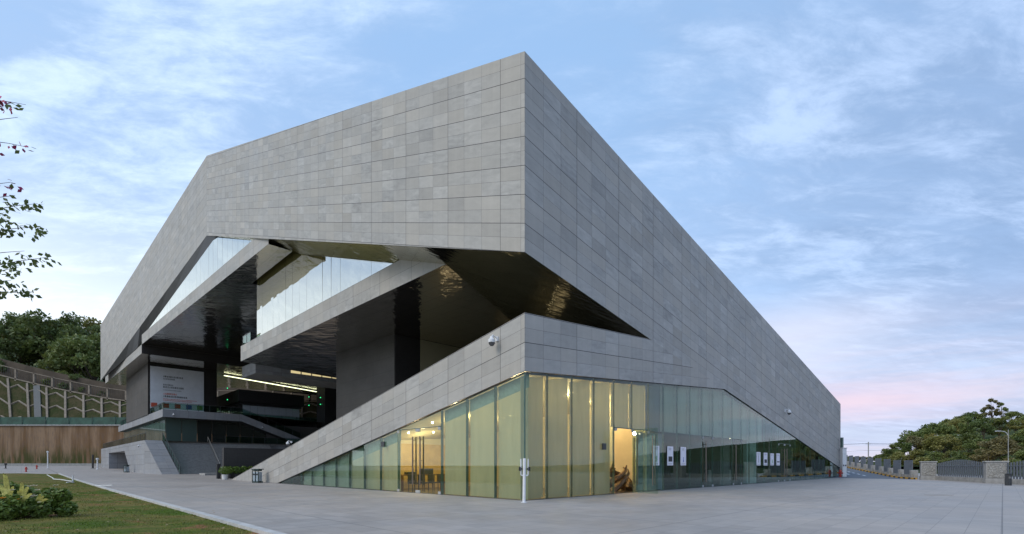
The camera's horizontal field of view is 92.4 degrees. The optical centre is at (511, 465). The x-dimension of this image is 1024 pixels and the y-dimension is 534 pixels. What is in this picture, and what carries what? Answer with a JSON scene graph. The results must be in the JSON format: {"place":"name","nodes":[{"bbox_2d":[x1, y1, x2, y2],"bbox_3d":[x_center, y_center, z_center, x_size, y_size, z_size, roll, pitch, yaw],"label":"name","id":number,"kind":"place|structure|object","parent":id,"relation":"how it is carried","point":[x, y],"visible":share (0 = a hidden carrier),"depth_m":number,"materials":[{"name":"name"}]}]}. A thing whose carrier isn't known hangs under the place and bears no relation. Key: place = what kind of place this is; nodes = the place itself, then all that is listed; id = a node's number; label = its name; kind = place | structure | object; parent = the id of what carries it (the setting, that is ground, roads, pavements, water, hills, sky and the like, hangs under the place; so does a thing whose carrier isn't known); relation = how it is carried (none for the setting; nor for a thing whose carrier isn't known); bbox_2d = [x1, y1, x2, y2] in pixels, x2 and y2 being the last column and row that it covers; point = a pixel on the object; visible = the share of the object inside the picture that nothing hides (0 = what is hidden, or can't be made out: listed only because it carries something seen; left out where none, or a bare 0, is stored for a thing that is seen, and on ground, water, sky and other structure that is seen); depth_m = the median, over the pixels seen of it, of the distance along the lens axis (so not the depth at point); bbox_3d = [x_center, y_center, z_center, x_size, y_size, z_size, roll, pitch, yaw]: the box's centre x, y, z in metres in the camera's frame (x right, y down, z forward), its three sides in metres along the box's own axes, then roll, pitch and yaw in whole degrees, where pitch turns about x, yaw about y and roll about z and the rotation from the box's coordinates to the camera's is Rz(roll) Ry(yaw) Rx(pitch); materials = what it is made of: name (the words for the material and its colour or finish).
{"place":"outdoors","nodes":[
{"label":"outdoors","id":0,"kind":"place"},
{"bbox_2d":[0,466,57,473],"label":"plaza","id":1,"kind":"structure","parent":0,"point":[30,469],"depth_m":86.47,"materials":[{"name":"concrete"}]},
{"bbox_2d":[1,345,124,401],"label":"hill","id":2,"kind":"structure","parent":0,"point":[45,367],"depth_m":182.57,"materials":[{"name":"plant"}]},
{"bbox_2d":[0,338,10,355],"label":"tree","id":3,"kind":"object","parent":2,"relation":"on","point":[5,341],"visible":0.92,"depth_m":150.37,"materials":[{"name":"green plant"}]},
{"bbox_2d":[2,311,18,355],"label":"tree","id":4,"kind":"object","parent":2,"relation":"on","point":[9,316],"visible":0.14,"depth_m":169.94,"materials":[{"name":"green plant"}]},
{"bbox_2d":[0,355,22,371],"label":"bush","id":5,"kind":"object","parent":2,"relation":"on","point":[3,363],"visible":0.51,"depth_m":136.81,"materials":[{"name":"green plant"}]},
{"bbox_2d":[4,313,31,364],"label":"tree","id":6,"kind":"object","parent":2,"relation":"on","point":[17,321],"visible":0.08,"depth_m":164.36,"materials":[{"name":"green plant"}]},
{"bbox_2d":[0,318,45,366],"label":"tree","id":7,"kind":"object","parent":2,"relation":"on","point":[24,357],"visible":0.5,"depth_m":155.93,"materials":[{"name":"green plant"}]},
{"bbox_2d":[9,308,92,370],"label":"tree","id":8,"kind":"object","parent":2,"relation":"on","point":[35,319],"visible":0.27,"depth_m":155.05,"materials":[{"name":"green plant"}]},
{"bbox_2d":[41,370,68,384],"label":"bush","id":9,"kind":"object","parent":2,"relation":"on","point":[64,372],"visible":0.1,"depth_m":137.83,"materials":[{"name":"green plant"}]},
{"bbox_2d":[36,311,90,352],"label":"tree","id":10,"kind":"object","parent":2,"relation":"on","point":[52,335],"visible":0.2,"depth_m":159.26,"materials":[{"name":"green plant"}]},
{"bbox_2d":[34,337,100,378],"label":"tree","id":11,"kind":"object","parent":2,"relation":"on","point":[43,364],"visible":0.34,"depth_m":147.21,"materials":[{"name":"green plant"}]},
{"bbox_2d":[57,374,86,388],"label":"bush","id":12,"kind":"object","parent":2,"relation":"on","point":[73,377],"visible":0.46,"depth_m":136.73,"materials":[{"name":"green plant"}]},
{"bbox_2d":[46,332,100,380],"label":"tree","id":13,"kind":"object","parent":2,"relation":"on","point":[78,349],"visible":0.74,"depth_m":144.42,"materials":[{"name":"green plant"}]},
{"bbox_2d":[57,322,100,380],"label":"tree","id":14,"kind":"object","parent":2,"relation":"on","point":[68,328],"visible":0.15,"depth_m":156.44,"materials":[{"name":"green plant"}]},
{"bbox_2d":[81,315,100,331],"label":"tree","id":15,"kind":"object","parent":2,"relation":"on","point":[89,321],"visible":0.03,"depth_m":169.65,"materials":[{"name":"green plant"}]},
{"bbox_2d":[84,347,104,378],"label":"tree","id":16,"kind":"object","parent":2,"relation":"on","point":[96,369],"visible":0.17,"depth_m":145.04,"materials":[{"name":"green plant"}]},
{"bbox_2d":[0,358,316,401],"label":"wall","id":17,"kind":"structure","parent":2,"relation":"on","point":[113,392],"depth_m":137.00,"materials":[{"name":"concrete"}]},
{"bbox_2d":[0,473,258,533],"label":"lawn","id":18,"kind":"structure","parent":0,"point":[37,479],"depth_m":13.35,"materials":[{"name":"plant"}]},
{"bbox_2d":[0,96,61,300],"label":"tree","id":19,"kind":"object","parent":18,"relation":"on","point":[11,232],"visible":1,"depth_m":10.34,"materials":[{"name":"green plant"}]},
{"bbox_2d":[0,481,77,520],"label":"flowering shrub","id":20,"kind":"object","parent":18,"relation":"on","point":[13,507],"visible":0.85,"depth_m":13.27,"materials":[{"name":"green plant"}]},
{"bbox_2d":[0,473,13,503],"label":"strap leaf plant","id":21,"kind":"object","parent":20,"relation":"on","point":[4,490],"visible":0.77,"depth_m":12.88,"materials":[{"name":"plant"}]},
{"bbox_2d":[12,482,31,501],"bbox_3d":[-12.928,0.756,12.956,0.652,0.619,0.116,0,0,0],"label":"strap leaf plant","id":22,"kind":"object","parent":20,"relation":"in","point":[22,491],"visible":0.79,"depth_m":12.98,"materials":[{"name":"plant"}]},
{"bbox_2d":[36,494,47,501],"bbox_3d":[-12.604,0.913,13.152,0.474,0.306,0.084,0,0,17],"label":"strap leaf plant","id":23,"kind":"object","parent":20,"relation":"on","point":[39,498],"visible":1,"depth_m":13.18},
{"bbox_2d":[0,376,316,417],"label":"planted slope","id":24,"kind":"structure","parent":0,"point":[17,393],"depth_m":131.14,"materials":[{"name":"plant"}]},
{"bbox_2d":[0,378,316,417],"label":"slope lattice","id":25,"kind":"object","parent":24,"relation":"on","point":[37,392],"visible":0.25,"depth_m":130.59,"materials":[{"name":"beige concrete"}]},
{"bbox_2d":[0,365,316,401],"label":"walkway railing","id":26,"kind":"object","parent":25,"relation":"on","point":[51,386],"visible":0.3,"depth_m":133.40,"materials":[{"name":"grey metal"}]},
{"bbox_2d":[0,0,1023,461],"label":"sky","id":27,"kind":"structure","parent":0,"point":[854,169],"materials":[{"name":"blue"}]},
{"bbox_2d":[45,466,1023,533],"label":"plaza","id":28,"kind":"structure","parent":0,"point":[859,506],"depth_m":17.08,"materials":[{"name":"concrete"}]},
{"bbox_2d":[123,465,128,471],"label":"litter bin","id":29,"kind":"object","parent":28,"relation":"on","point":[126,469],"visible":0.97,"depth_m":79.34,"materials":[{"name":"grey metal"}]},
{"bbox_2d":[58,473,285,533],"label":"lawn kerb","id":30,"kind":"structure","parent":28,"relation":"on","point":[252,528],"depth_m":14.12,"materials":[{"name":"stone"}]},
{"bbox_2d":[216,464,220,478],"bbox_3d":[-31.704,0.639,53.044,0.350,1.600,0.350,0,0,-45],"label":"dark post","id":31,"kind":"object","parent":28,"relation":"on","point":[218,474],"visible":0.9,"depth_m":52.95,"materials":[{"name":"metal"}]},
{"bbox_2d":[218,466,231,479],"bbox_3d":[-29.326,0.743,50.203,1.286,1.402,1.278,0,0,0],"label":"potted plant","id":32,"kind":"object","parent":28,"relation":"on","point":[225,475],"visible":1,"depth_m":49.98,"materials":[{"name":"plant"}]},
{"bbox_2d":[224,466,234,478],"bbox_3d":[-30.667,0.747,53.267,1.074,1.370,1.087,0,0,0],"label":"potted plant","id":33,"kind":"object","parent":28,"relation":"on","point":[230,475],"visible":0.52,"depth_m":53.11,"materials":[{"name":"green plant"}]},
{"bbox_2d":[233,466,240,477],"bbox_3d":[-30.146,0.748,53.756,1.044,1.368,1.063,0,0,0],"label":"potted plant","id":34,"kind":"object","parent":28,"relation":"on","point":[237,471],"visible":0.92,"depth_m":53.64,"materials":[{"name":"green plant"}]},
{"bbox_2d":[251,469,263,482],"bbox_3d":[-21.812,0.889,42.091,0.840,1.195,0.600,0,0,20],"label":"litter bin","id":35,"kind":"object","parent":28,"relation":"on","point":[256,477],"visible":1,"depth_m":41.90,"materials":[{"name":"silver metal"}]},
{"bbox_2d":[101,51,840,500],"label":"museum building","id":36,"kind":"structure","parent":28,"relation":"on","point":[375,275],"depth_m":31.83,"materials":[{"name":"grey stone"}]},
{"bbox_2d":[150,366,203,413],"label":"banner","id":37,"kind":"object","parent":36,"relation":"attached to","point":[177,387],"visible":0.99,"depth_m":89.18,"materials":[{"name":"plastic"}]},
{"bbox_2d":[397,429,417,492],"bbox_3d":[-5.803,-0.245,27.270,2.040,3.450,0.304,0,0,45],"label":"glass door","id":38,"kind":"structure","parent":36,"relation":"in","point":[416,430],"depth_m":26.84,"materials":[{"name":"clear glass"}]},
{"bbox_2d":[418,427,440,493],"bbox_3d":[-4.360,-0.245,25.828,2.040,3.450,0.304,0,0,45],"label":"glass door","id":39,"kind":"structure","parent":36,"relation":"in","point":[439,428],"depth_m":26.20,"materials":[{"name":"clear glass"}]},
{"bbox_2d":[488,335,498,345],"bbox_3d":[-0.830,-5.538,21.830,0.314,0.530,0.558,0,0,34],"label":"security camera","id":40,"kind":"object","parent":36,"relation":"attached to","point":[491,340],"visible":1,"depth_m":21.66,"materials":[{"name":"white paint"}]},
{"bbox_2d":[614,428,648,491],"bbox_3d":[6.628,-0.245,27.015,0.304,3.450,3.540,0,0,45],"label":"glass door","id":41,"kind":"structure","parent":36,"relation":"in","point":[615,429],"depth_m":27.31,"materials":[{"name":"clear glass"}]},
{"bbox_2d":[652,436,655,484],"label":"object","id":42,"kind":"structure","parent":36,"relation":"in","point":[652,436],"depth_m":25.85,"materials":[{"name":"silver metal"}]},
{"bbox_2d":[653,446,658,464],"bbox_3d":[8.456,-0.577,28.778,0.720,1.154,0.032,0,0,-45],"label":"poster","id":43,"kind":"object","parent":36,"relation":"attached to","point":[657,455],"visible":0.62,"depth_m":28.82,"materials":[{"name":"grey paper"}]},
{"bbox_2d":[667,446,672,464],"bbox_3d":[9.671,-0.581,29.993,0.032,1.162,0.740,0,0,45],"label":"poster","id":44,"kind":"object","parent":36,"relation":"attached to","point":[669,455],"visible":1,"depth_m":29.95,"materials":[{"name":"grey paper"}]},
{"bbox_2d":[680,447,685,464],"bbox_3d":[10.894,-0.583,31.217,0.032,1.167,0.740,0,0,45],"label":"poster","id":45,"kind":"object","parent":36,"relation":"attached to","point":[682,455],"visible":1,"depth_m":31.16,"materials":[{"name":"grey paper"}]},
{"bbox_2d":[702,436,712,486],"bbox_3d":[13.512,-0.245,33.899,0.304,3.450,1.770,0,0,45],"label":"glass door","id":46,"kind":"structure","parent":36,"relation":"in","point":[705,444],"depth_m":33.43,"materials":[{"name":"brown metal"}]},
{"bbox_2d":[733,439,741,484],"bbox_3d":[17.267,-0.245,37.654,0.304,3.450,1.770,0,0,45],"label":"glass door","id":47,"kind":"structure","parent":36,"relation":"in","point":[733,439],"depth_m":37.28,"materials":[{"name":"brown metal"}]},
{"bbox_2d":[756,452,760,464],"bbox_3d":[20.506,-0.555,40.829,0.032,1.110,0.920,0,0,45],"label":"poster","id":48,"kind":"object","parent":36,"relation":"attached to","point":[758,458],"visible":1,"depth_m":40.79,"materials":[{"name":"grey paper"}]},
{"bbox_2d":[770,453,773,464],"bbox_3d":[22.909,-0.529,43.231,0.032,1.058,0.920,0,0,45],"label":"poster","id":49,"kind":"object","parent":36,"relation":"attached to","point":[771,458],"visible":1,"depth_m":43.17,"materials":[{"name":"grey paper"}]},
{"bbox_2d":[776,453,779,464],"bbox_3d":[24.067,-0.543,44.389,0.032,1.086,0.920,0,0,45],"label":"poster","id":50,"kind":"object","parent":36,"relation":"attached to","point":[777,458],"visible":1,"depth_m":44.32,"materials":[{"name":"grey paper"}]},
{"bbox_2d":[778,444,784,481],"bbox_3d":[24.776,-0.245,45.163,0.304,3.450,1.770,0,0,45],"label":"glass door","id":51,"kind":"structure","parent":36,"relation":"in","point":[778,444],"depth_m":45.58,"materials":[{"name":"clear glass"}]},
{"bbox_2d":[519,458,529,502],"bbox_3d":[0.500,0.604,19.600,0.460,1.769,0.260,0,0,0],"label":"sensor post","id":52,"kind":"object","parent":28,"relation":"on","point":[524,475],"visible":1,"depth_m":19.55,"materials":[{"name":"metal"}]},
{"bbox_2d":[840,437,846,476],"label":"gate pillar","id":53,"kind":"structure","parent":28,"relation":"on","point":[843,459],"depth_m":60.18,"materials":[{"name":"metal"}]},
{"bbox_2d":[866,457,874,470],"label":"fence section","id":54,"kind":"object","parent":28,"relation":"on","point":[871,466],"visible":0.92,"depth_m":70.04,"materials":[{"name":"metal"}]},
{"bbox_2d":[873,458,883,472],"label":"fence section","id":55,"kind":"object","parent":28,"relation":"on","point":[879,468],"visible":0.9,"depth_m":66.75,"materials":[{"name":"metal"}]},
{"bbox_2d":[847,467,916,478],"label":"road kerb","id":56,"kind":"structure","parent":28,"relation":"on","point":[882,473],"depth_m":63.67,"materials":[{"name":"yellow paint"}]},
{"bbox_2d":[847,455,854,466],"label":"fence section","id":57,"kind":"object","parent":56,"relation":"on","point":[851,463],"visible":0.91,"depth_m":81.49,"materials":[{"name":"metal"}]},
{"bbox_2d":[853,456,860,468],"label":"fence section","id":58,"kind":"object","parent":56,"relation":"on","point":[857,464],"visible":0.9,"depth_m":77.68,"materials":[{"name":"metal"}]},
{"bbox_2d":[859,457,867,469],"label":"fence section","id":59,"kind":"object","parent":56,"relation":"on","point":[864,465],"visible":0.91,"depth_m":73.68,"materials":[{"name":"metal"}]},
{"bbox_2d":[882,459,892,474],"bbox_3d":[48.080,0.308,62.846,0.620,2.230,4.050,0,0,24],"label":"fence section","id":60,"kind":"object","parent":28,"relation":"on","point":[888,469],"visible":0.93,"depth_m":62.78,"materials":[{"name":"metal"}]},
{"bbox_2d":[891,460,903,476],"bbox_3d":[46.421,0.477,59.096,0.620,2.230,4.050,0,0,24],"label":"fence section","id":61,"kind":"object","parent":28,"relation":"on","point":[898,471],"visible":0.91,"depth_m":59.22,"materials":[{"name":"metal"}]},
{"bbox_2d":[902,460,917,478],"bbox_3d":[44.762,0.525,55.347,0.620,2.230,4.050,0,0,24],"label":"fence section","id":62,"kind":"object","parent":28,"relation":"on","point":[909,471],"visible":0.95,"depth_m":55.02,"materials":[{"name":"metal"}]},
{"bbox_2d":[919,461,937,479],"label":"stone pillar","id":63,"kind":"structure","parent":28,"relation":"on","point":[928,470],"depth_m":51.15,"materials":[{"name":"stone"}]},
{"bbox_2d":[935,460,983,482],"bbox_3d":[42.413,0.480,46.522,0.350,2.060,8.743,0,0,19],"label":"arched fence","id":64,"kind":"object","parent":28,"relation":"on","point":[957,470],"visible":0.94,"depth_m":46.34,"materials":[{"name":"metal"}]},
{"bbox_2d":[982,461,1009,483],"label":"stone pillar","id":65,"kind":"structure","parent":28,"relation":"on","point":[994,471],"depth_m":40.91,"materials":[{"name":"stone"}]},
{"bbox_2d":[1005,474,1011,485],"bbox_3d":[37.099,1.055,36.700,0.340,0.890,0.340,0,0,-20],"label":"trash bin","id":66,"kind":"object","parent":28,"relation":"on","point":[1008,479],"visible":1,"depth_m":36.59,"materials":[{"name":"grey metal"}]},
{"bbox_2d":[1004,461,1023,484],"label":"arched fence","id":67,"kind":"object","parent":28,"relation":"on","point":[1019,481],"visible":0.77,"depth_m":38.77,"materials":[{"name":"metal"}]},
{"bbox_2d":[793,468,901,478],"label":"road","id":68,"kind":"structure","parent":0,"point":[852,473],"depth_m":62.58,"materials":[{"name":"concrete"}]},
{"bbox_2d":[859,423,1021,466],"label":"hill","id":69,"kind":"structure","parent":0,"point":[1011,432],"depth_m":151.63,"materials":[{"name":"plant"}]},
{"bbox_2d":[879,448,894,456],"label":"tree","id":70,"kind":"object","parent":69,"relation":"on","point":[889,452],"visible":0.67,"depth_m":127.95,"materials":[{"name":"green plant"}]},
{"bbox_2d":[882,443,896,456],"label":"tree","id":71,"kind":"object","parent":69,"relation":"on","point":[892,446],"visible":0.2,"depth_m":142.34,"materials":[{"name":"green plant"}]},
{"bbox_2d":[887,451,905,464],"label":"bush","id":72,"kind":"object","parent":69,"relation":"on","point":[892,458],"visible":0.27,"depth_m":96.27,"materials":[{"name":"green plant"}]},
{"bbox_2d":[894,437,911,454],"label":"tree","id":73,"kind":"object","parent":69,"relation":"on","point":[906,447],"visible":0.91,"depth_m":111.38,"materials":[{"name":"green plant"}]},
{"bbox_2d":[896,430,924,453],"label":"tree","id":74,"kind":"object","parent":69,"relation":"on","point":[906,434],"visible":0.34,"depth_m":147.78,"materials":[{"name":"green plant"}]},
{"bbox_2d":[905,435,933,452],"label":"tree","id":75,"kind":"object","parent":69,"relation":"on","point":[915,441],"visible":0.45,"depth_m":117.11,"materials":[{"name":"green plant"}]},
{"bbox_2d":[916,422,944,435],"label":"tree","id":76,"kind":"object","parent":69,"relation":"on","point":[924,426],"visible":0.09,"depth_m":205.49,"materials":[{"name":"green plant"}]},
{"bbox_2d":[917,433,944,450],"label":"tree","id":77,"kind":"object","parent":69,"relation":"on","point":[925,436],"visible":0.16,"depth_m":115.57,"materials":[{"name":"green plant"}]},
{"bbox_2d":[923,451,951,464],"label":"bush","id":78,"kind":"object","parent":69,"relation":"on","point":[934,455],"visible":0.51,"depth_m":87.91,"materials":[{"name":"green plant"}]},
{"bbox_2d":[920,423,956,451],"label":"tree","id":79,"kind":"object","parent":69,"relation":"on","point":[943,428],"visible":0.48,"depth_m":149.21,"materials":[{"name":"green plant"}]},
{"bbox_2d":[921,434,964,454],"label":"tree","id":80,"kind":"object","parent":69,"relation":"on","point":[931,443],"visible":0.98,"depth_m":103.02,"materials":[{"name":"green plant"}]},
{"bbox_2d":[936,450,956,459],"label":"bush","id":81,"kind":"object","parent":69,"relation":"on","point":[947,455],"visible":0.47,"depth_m":100.36,"materials":[{"name":"green plant"}]},
{"bbox_2d":[941,418,967,434],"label":"tree","id":82,"kind":"object","parent":69,"relation":"on","point":[954,422],"visible":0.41,"depth_m":155.99,"materials":[{"name":"green plant"}]},
{"bbox_2d":[948,416,972,433],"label":"tree","id":83,"kind":"object","parent":69,"relation":"on","point":[961,418],"visible":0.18,"depth_m":213.68,"materials":[{"name":"green plant"}]},
{"bbox_2d":[945,431,985,451],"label":"tree","id":84,"kind":"object","parent":69,"relation":"on","point":[967,437],"visible":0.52,"depth_m":103.40,"materials":[{"name":"green plant"}]},
{"bbox_2d":[957,416,976,433],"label":"tree","id":85,"kind":"object","parent":69,"relation":"on","point":[965,426],"visible":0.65,"depth_m":150.34,"materials":[{"name":"green plant"}]},
{"bbox_2d":[959,411,978,421],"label":"tree","id":86,"kind":"object","parent":69,"relation":"on","point":[971,414],"visible":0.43,"depth_m":213.77,"materials":[{"name":"green plant"}]},
{"bbox_2d":[963,448,996,460],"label":"bush","id":87,"kind":"object","parent":69,"relation":"on","point":[967,454],"visible":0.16,"depth_m":98.18,"materials":[{"name":"green plant"}]},
{"bbox_2d":[974,409,988,419],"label":"tree","id":88,"kind":"object","parent":69,"relation":"on","point":[981,415],"visible":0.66,"depth_m":210.08,"materials":[{"name":"green plant"}]},
{"bbox_2d":[966,417,997,439],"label":"tree","id":89,"kind":"object","parent":69,"relation":"on","point":[982,424],"visible":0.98,"depth_m":145.31,"materials":[{"name":"green plant"}]},
{"bbox_2d":[962,438,1009,460],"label":"tree","id":90,"kind":"object","parent":69,"relation":"on","point":[971,445],"visible":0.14,"depth_m":96.79,"materials":[{"name":"green plant"}]},
{"bbox_2d":[982,398,1002,417],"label":"tree","id":91,"kind":"object","parent":69,"relation":"on","point":[991,408],"visible":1,"depth_m":204.86,"materials":[{"name":"green plant"}]},
{"bbox_2d":[973,435,1023,460],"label":"tree","id":92,"kind":"object","parent":69,"relation":"on","point":[999,442],"visible":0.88,"depth_m":89.89,"materials":[{"name":"green plant"}]},
{"bbox_2d":[982,416,1020,435],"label":"tree","id":93,"kind":"object","parent":69,"relation":"on","point":[997,422],"visible":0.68,"depth_m":145.39,"materials":[{"name":"green plant"}]},
{"bbox_2d":[995,402,1008,417],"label":"tree","id":94,"kind":"object","parent":69,"relation":"on","point":[1005,409],"visible":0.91,"depth_m":204.14,"materials":[{"name":"green plant"}]},
{"bbox_2d":[1004,411,1021,419],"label":"tree","id":95,"kind":"object","parent":69,"relation":"on","point":[1017,414],"visible":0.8,"depth_m":207.88,"materials":[{"name":"green plant"}]},
{"bbox_2d":[1006,418,1023,431],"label":"tree","id":96,"kind":"object","parent":69,"relation":"on","point":[1015,427],"visible":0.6,"depth_m":149.24,"materials":[{"name":"green plant"}]},
{"bbox_2d":[1006,435,1023,455],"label":"tree","id":97,"kind":"object","parent":69,"relation":"on","point":[1020,437],"visible":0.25,"depth_m":91.36,"materials":[{"name":"green plant"}]},
{"bbox_2d":[1009,429,1023,446],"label":"tree","id":98,"kind":"object","parent":69,"relation":"on","point":[1018,433],"visible":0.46,"depth_m":92.29,"materials":[{"name":"green plant"}]},
{"bbox_2d":[891,467,1021,475],"bbox_3d":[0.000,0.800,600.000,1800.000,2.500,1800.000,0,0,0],"label":"ground","id":99,"kind":"structure","parent":0,"point":[916,468],"depth_m":84.10,"materials":[{"name":"concrete"}]},
{"bbox_2d":[0,424,181,466],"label":"retaining wall","id":100,"kind":"structure","parent":99,"relation":"on","point":[62,444],"depth_m":126.00,"materials":[{"name":"wood"}]},
{"bbox_2d":[0,416,316,423],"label":"fence","id":101,"kind":"object","parent":100,"relation":"on","point":[56,420],"visible":0.17,"depth_m":126.42,"materials":[{"name":"green metal"}]},
{"bbox_2d":[893,448,931,466],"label":"bush","id":102,"kind":"object","parent":99,"relation":"on","point":[913,455],"visible":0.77,"depth_m":84.17,"materials":[{"name":"green plant"}]},
{"bbox_2d":[950,450,971,466],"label":"bush","id":103,"kind":"object","parent":99,"relation":"on","point":[958,455],"visible":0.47,"depth_m":83.45,"materials":[{"name":"green plant"}]},
{"bbox_2d":[969,448,1013,468],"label":"bush","id":104,"kind":"object","parent":99,"relation":"on","point":[988,456],"visible":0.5,"depth_m":76.41,"materials":[{"name":"green plant"}]},
{"bbox_2d":[995,430,1008,462],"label":"street lamp","id":105,"kind":"object","parent":99,"relation":"on","point":[1008,442],"visible":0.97,"depth_m":65.96,"materials":[{"name":"metal"}]},
{"bbox_2d":[998,449,1023,473],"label":"bush","id":106,"kind":"object","parent":99,"relation":"on","point":[1019,455],"visible":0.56,"depth_m":73.19,"materials":[{"name":"green plant"}]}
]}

